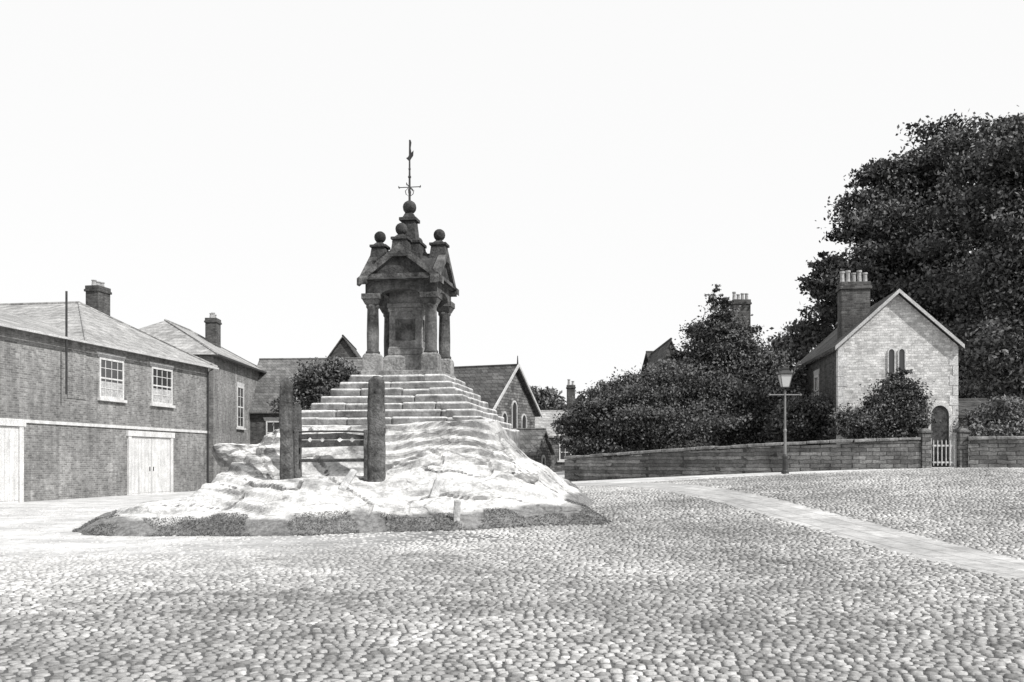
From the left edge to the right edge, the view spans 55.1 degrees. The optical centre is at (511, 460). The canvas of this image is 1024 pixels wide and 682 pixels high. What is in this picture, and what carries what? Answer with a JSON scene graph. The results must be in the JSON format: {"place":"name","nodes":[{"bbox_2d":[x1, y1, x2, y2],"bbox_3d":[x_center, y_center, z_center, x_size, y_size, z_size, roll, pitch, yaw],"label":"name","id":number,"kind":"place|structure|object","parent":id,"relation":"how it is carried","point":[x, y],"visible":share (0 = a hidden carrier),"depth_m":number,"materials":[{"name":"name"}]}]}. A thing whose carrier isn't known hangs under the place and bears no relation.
{"place":"outdoors","nodes":[
{"label":"outdoors","id":0,"kind":"place"},
{"bbox_2d":[0,467,1023,681],"bbox_3d":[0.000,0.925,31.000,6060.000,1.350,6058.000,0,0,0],"label":"ground","id":1,"kind":"structure","parent":0,"point":[15,531],"depth_m":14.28,"materials":[{"name":"grey stone"}]},
{"bbox_2d":[0,280,218,502],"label":"brick house","id":2,"kind":"structure","parent":1,"relation":"on","point":[97,399],"depth_m":43.41,"materials":[{"name":"brick"}]},
{"bbox_2d":[67,350,85,399],"bbox_3d":[-18.310,-3.600,41.284,0.032,2.000,1.300,0,0,9],"label":"blocked window","id":3,"kind":"structure","parent":2,"relation":"in","point":[76,359],"depth_m":41.24,"materials":[{"name":"brick"}]},
{"bbox_2d":[96,351,126,402],"bbox_3d":[-17.847,-3.695,43.838,0.160,2.130,2.309,0,0,9],"label":"window","id":4,"kind":"structure","parent":2,"relation":"in","point":[111,366],"depth_m":43.82,"materials":[{"name":"white paint"}]},
{"bbox_2d":[149,361,175,407],"bbox_3d":[-17.135,-3.695,48.162,0.160,2.130,2.342,0,0,9],"label":"window","id":5,"kind":"structure","parent":2,"relation":"in","point":[161,374],"depth_m":48.13,"materials":[{"name":"white paint"}]},
{"bbox_2d":[139,312,266,482],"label":"brick house","id":6,"kind":"structure","parent":1,"relation":"on","point":[233,379],"depth_m":57.24,"materials":[{"name":"brick"}]},
{"bbox_2d":[236,381,245,429],"bbox_3d":[-16.504,-3.310,59.799,0.160,2.860,1.900,0,0,-1],"label":"window","id":7,"kind":"structure","parent":6,"relation":"in","point":[240,386],"depth_m":59.79,"materials":[{"name":"white paint"}]},
{"bbox_2d":[249,357,361,443],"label":"slate roofed house","id":8,"kind":"structure","parent":1,"relation":"on","point":[263,418],"depth_m":63.44,"materials":[{"name":"brick"}]},
{"bbox_2d":[263,417,278,434],"bbox_3d":[-15.075,-1.870,62.097,1.400,1.740,0.070,0,0,4],"label":"window","id":9,"kind":"structure","parent":8,"relation":"in","point":[270,428],"depth_m":62.09,"materials":[{"name":"white paint"}]},
{"bbox_2d":[266,355,360,427],"bbox_3d":[-10.749,-2.111,56.107,6.237,7.822,5.455,0,0,0],"label":"bush","id":10,"kind":"object","parent":1,"relation":"on","point":[310,384],"visible":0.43,"depth_m":55.22,"materials":[{"name":"black plant"}]},
{"bbox_2d":[78,419,604,535],"bbox_3d":[-4.200,0.350,26.100,14.800,2.900,14.200,0,0,0],"label":"rock mound","id":11,"kind":"object","parent":1,"relation":"on","point":[474,464],"visible":0.69,"depth_m":21.74,"materials":[{"name":"stone"}]},
{"bbox_2d":[212,443,258,466],"bbox_3d":[-6.602,-0.130,24.031,1.444,0.579,1.231,0,0,0],"label":"boulder","id":12,"kind":"object","parent":11,"relation":"on","point":[226,454],"visible":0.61,"depth_m":23.59,"materials":[{"name":"stone"}]},
{"bbox_2d":[279,378,293,479],"bbox_3d":[-5.075,-0.639,22.103,0.326,2.449,0.277,0,0,-8],"label":"stone post","id":13,"kind":"object","parent":11,"relation":"on","point":[286,431],"visible":0.89,"depth_m":21.98,"materials":[{"name":"grey stone"}]},
{"bbox_2d":[293,404,301,476],"bbox_3d":[-5.019,-0.380,22.898,0.242,1.870,0.206,0,0,-8],"label":"stone post","id":14,"kind":"object","parent":11,"relation":"on","point":[297,417],"visible":0.39,"depth_m":22.82,"materials":[{"name":"grey stone"}]},
{"bbox_2d":[293,430,367,481],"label":"stocks","id":15,"kind":"object","parent":11,"relation":"on","point":[302,441],"visible":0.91,"depth_m":22.15,"materials":[{"name":"grey wood"}]},
{"bbox_2d":[338,469,356,490],"bbox_3d":[-3.642,0.452,21.736,0.180,0.146,0.711,22,45,3],"label":"marker stone","id":16,"kind":"object","parent":11,"relation":"on","point":[347,480],"visible":0.97,"depth_m":21.67,"materials":[{"name":"white stone"}]},
{"bbox_2d":[367,376,385,481],"bbox_3d":[-3.074,-0.658,22.201,0.437,2.506,0.369,0,0,-8],"label":"stone post","id":17,"kind":"object","parent":11,"relation":"on","point":[376,426],"visible":0.95,"depth_m":22.04,"materials":[{"name":"grey stone"}]},
{"bbox_2d":[302,140,519,448],"bbox_3d":[-2.816,-4.240,27.010,5.364,9.159,5.361,0,0,9],"label":"market cross","id":18,"kind":"object","parent":11,"relation":"on","point":[408,281],"visible":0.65,"depth_m":26.04,"materials":[{"name":"stone"}]},
{"bbox_2d":[429,477,443,497],"bbox_3d":[-1.682,0.649,21.856,0.204,0.148,0.717,18,40,-1],"label":"marker stone","id":19,"kind":"object","parent":11,"relation":"on","point":[436,488],"visible":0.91,"depth_m":21.80,"materials":[{"name":"white stone"}]},
{"bbox_2d":[453,500,460,521],"bbox_3d":[-1.142,1.117,20.375,0.146,0.609,0.134,2,-4,-4],"label":"marker stone","id":20,"kind":"object","parent":11,"relation":"on","point":[457,509],"visible":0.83,"depth_m":20.33,"materials":[{"name":"white stone"}]},
{"bbox_2d":[512,471,538,483],"bbox_3d":[0.246,0.397,22.610,0.742,0.295,0.610,0,0,0],"label":"boulder","id":21,"kind":"object","parent":11,"relation":"on","point":[530,477],"visible":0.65,"depth_m":22.38,"materials":[{"name":"stone"}]},
{"bbox_2d":[72,498,611,536],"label":"grass","id":22,"kind":"structure","parent":1,"relation":"on","point":[306,520],"depth_m":20.50,"materials":[{"name":"plant"}]},
{"bbox_2d":[327,335,360,357],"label":"gabled house","id":23,"kind":"structure","parent":1,"relation":"on","point":[344,347],"depth_m":66.00,"materials":[{"name":"brick"}]},
{"bbox_2d":[454,356,541,427],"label":"schoolhouse","id":24,"kind":"structure","parent":1,"relation":"on","point":[504,391],"depth_m":48.75,"materials":[{"name":"stone"}]},
{"bbox_2d":[501,411,507,422],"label":"window","id":25,"kind":"structure","parent":24,"relation":"in","point":[504,414],"depth_m":47.75,"materials":[{"name":"grey glass"}]},
{"bbox_2d":[511,400,517,427],"bbox_3d":[0.109,-1.691,48.762,0.070,2.582,0.660,0,0,24],"label":"window","id":26,"kind":"structure","parent":24,"relation":"in","point":[514,410],"depth_m":48.80,"materials":[{"name":"grey glass"}]},
{"bbox_2d":[521,414,526,427],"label":"window","id":27,"kind":"structure","parent":24,"relation":"in","point":[523,418],"depth_m":49.83,"materials":[{"name":"grey glass"}]},
{"bbox_2d":[512,428,554,468],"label":"porch building","id":28,"kind":"structure","parent":1,"relation":"on","point":[536,445],"depth_m":46.30,"materials":[{"name":"brick"}]},
{"bbox_2d":[541,455,545,464],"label":"window","id":29,"kind":"structure","parent":28,"relation":"in","point":[543,460],"depth_m":46.55,"materials":[{"name":"glass"}]},
{"bbox_2d":[529,385,566,409],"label":"tree","id":30,"kind":"object","parent":1,"relation":"on","point":[547,398],"visible":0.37,"depth_m":118.65,"materials":[{"name":"grey plant"}]},
{"bbox_2d":[535,410,574,471],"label":"distant cottage","id":31,"kind":"structure","parent":1,"relation":"on","point":[557,458],"depth_m":71.98,"materials":[{"name":"stone"}]},
{"bbox_2d":[557,442,570,461],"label":"window","id":32,"kind":"structure","parent":31,"relation":"in","point":[561,455],"depth_m":71.91,"materials":[{"name":"white paint"}]},
{"bbox_2d":[566,379,596,409],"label":"distant house","id":33,"kind":"structure","parent":1,"relation":"on","point":[571,388],"depth_m":85.65,"materials":[{"name":"brick"}]},
{"bbox_2d":[547,375,665,456],"bbox_3d":[4.357,-1.436,43.825,5.911,5.072,5.408,0,0,0],"label":"shrub","id":34,"kind":"object","parent":1,"relation":"on","point":[574,440],"visible":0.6,"depth_m":42.91,"materials":[{"name":"black plant"}]},
{"bbox_2d":[645,338,690,452],"bbox_3d":[8.734,-2.824,57.500,2.500,7.848,7.300,0,0,0],"label":"villa","id":35,"kind":"object","parent":1,"relation":"on","point":[664,348],"visible":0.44,"depth_m":54.79,"materials":[{"name":"brick"}]},
{"bbox_2d":[575,361,762,457],"bbox_3d":[6.713,-1.802,42.673,7.866,5.403,7.480,0,0,0],"label":"shrub","id":36,"kind":"object","parent":1,"relation":"on","point":[667,417],"visible":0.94,"depth_m":41.70,"materials":[{"name":"black plant"}]},
{"bbox_2d":[641,292,775,450],"bbox_3d":[12.503,-4.757,61.572,8.300,11.314,7.600,0,0,-4],"label":"villa","id":37,"kind":"object","parent":1,"relation":"on","point":[745,307],"visible":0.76,"depth_m":60.29,"materials":[{"name":"brick"}]},
{"bbox_2d":[631,284,811,450],"bbox_3d":[9.792,-3.667,44.403,9.129,8.933,7.240,0,0,0],"label":"evergreen tree","id":38,"kind":"object","parent":1,"relation":"on","point":[733,358],"visible":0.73,"depth_m":43.77,"materials":[{"name":"black plant"}]},
{"bbox_2d":[564,437,920,480],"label":"stone wall","id":39,"kind":"structure","parent":1,"relation":"on","point":[894,453],"depth_m":36.25,"materials":[{"name":"grey stone"}]},
{"bbox_2d":[768,364,801,473],"bbox_3d":[9.183,-1.391,33.000,1.120,3.685,0.450,0,0,0],"label":"street lamp","id":40,"kind":"object","parent":1,"relation":"on","point":[785,375],"visible":1,"depth_m":32.93,"materials":[{"name":"metal"}]},
{"bbox_2d":[758,300,836,366],"bbox_3d":[18.520,-4.824,62.072,6.555,11.048,5.237,0,0,19],"label":"tree","id":41,"kind":"object","parent":1,"relation":"on","point":[806,339],"visible":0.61,"depth_m":61.00,"materials":[{"name":"black plant"}]},
{"bbox_2d":[754,386,876,445],"bbox_3d":[12.556,-1.164,39.341,3.962,3.729,5.908,0,0,-40],"label":"shrub","id":42,"kind":"object","parent":1,"relation":"on","point":[806,418],"visible":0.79,"depth_m":39.24,"materials":[{"name":"black plant"}]},
{"bbox_2d":[795,270,964,466],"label":"stone cottage","id":43,"kind":"structure","parent":1,"relation":"on","point":[863,343],"depth_m":37.80,"materials":[{"name":"stone"}]},
{"bbox_2d":[813,369,819,396],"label":"window","id":44,"kind":"structure","parent":43,"relation":"in","point":[816,373],"depth_m":42.14,"materials":[{"name":"grey glass"}]},
{"bbox_2d":[887,348,895,376],"bbox_3d":[14.603,-3.719,37.760,0.300,1.237,0.070,0,0,7],"label":"window","id":45,"kind":"structure","parent":43,"relation":"in","point":[891,353],"depth_m":37.76,"materials":[{"name":"glass"}]},
{"bbox_2d":[898,348,905,377],"bbox_3d":[14.981,-3.719,37.716,0.300,1.237,0.070,0,0,7],"label":"window","id":46,"kind":"structure","parent":43,"relation":"in","point":[901,352],"depth_m":37.71,"materials":[{"name":"glass"}]},
{"bbox_2d":[838,367,940,442],"bbox_3d":[14.060,-1.403,36.632,3.899,4.206,2.404,0,0,0],"label":"shrub","id":47,"kind":"object","parent":1,"relation":"on","point":[897,404],"visible":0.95,"depth_m":36.24,"materials":[{"name":"black plant"}]},
{"bbox_2d":[795,109,1022,398],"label":"great tree","id":48,"kind":"object","parent":1,"relation":"on","point":[903,244],"visible":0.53,"depth_m":56.31,"materials":[{"name":"black plant"}]},
{"bbox_2d":[917,428,932,467],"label":"gate pier","id":49,"kind":"structure","parent":1,"relation":"on","point":[925,435],"depth_m":33.84,"materials":[{"name":"stone"}]},
{"bbox_2d":[931,438,956,467],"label":"garden gate","id":50,"kind":"structure","parent":1,"relation":"on","point":[955,454],"depth_m":33.98,"materials":[{"name":"white wood"}]},
{"bbox_2d":[955,428,970,467],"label":"gate pier","id":51,"kind":"structure","parent":1,"relation":"on","point":[962,435],"depth_m":33.84,"materials":[{"name":"stone"}]},
{"bbox_2d":[958,398,989,440],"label":"outbuilding","id":52,"kind":"structure","parent":1,"relation":"on","point":[965,403],"depth_m":41.27,"materials":[{"name":"brick"}]},
{"bbox_2d":[925,105,1023,431],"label":"great tree","id":53,"kind":"object","parent":1,"relation":"on","point":[993,206],"visible":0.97,"depth_m":49.29,"materials":[{"name":"black plant"}]},
{"bbox_2d":[950,394,1023,440],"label":"shrub","id":54,"kind":"object","parent":1,"relation":"on","point":[1002,415],"visible":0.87,"depth_m":36.36,"materials":[{"name":"grey plant"}]},
{"bbox_2d":[968,436,1023,467],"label":"stone wall","id":55,"kind":"structure","parent":1,"relation":"on","point":[995,451],"depth_m":33.41,"materials":[{"name":"grey stone"}]},
{"bbox_2d":[0,0,1023,403],"label":"sky","id":56,"kind":"structure","parent":0,"point":[589,171],"materials":[{"name":"white"}]},
{"bbox_2d":[573,483,1023,581],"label":"path","id":57,"kind":"structure","parent":0,"point":[903,542],"depth_m":18.72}
]}

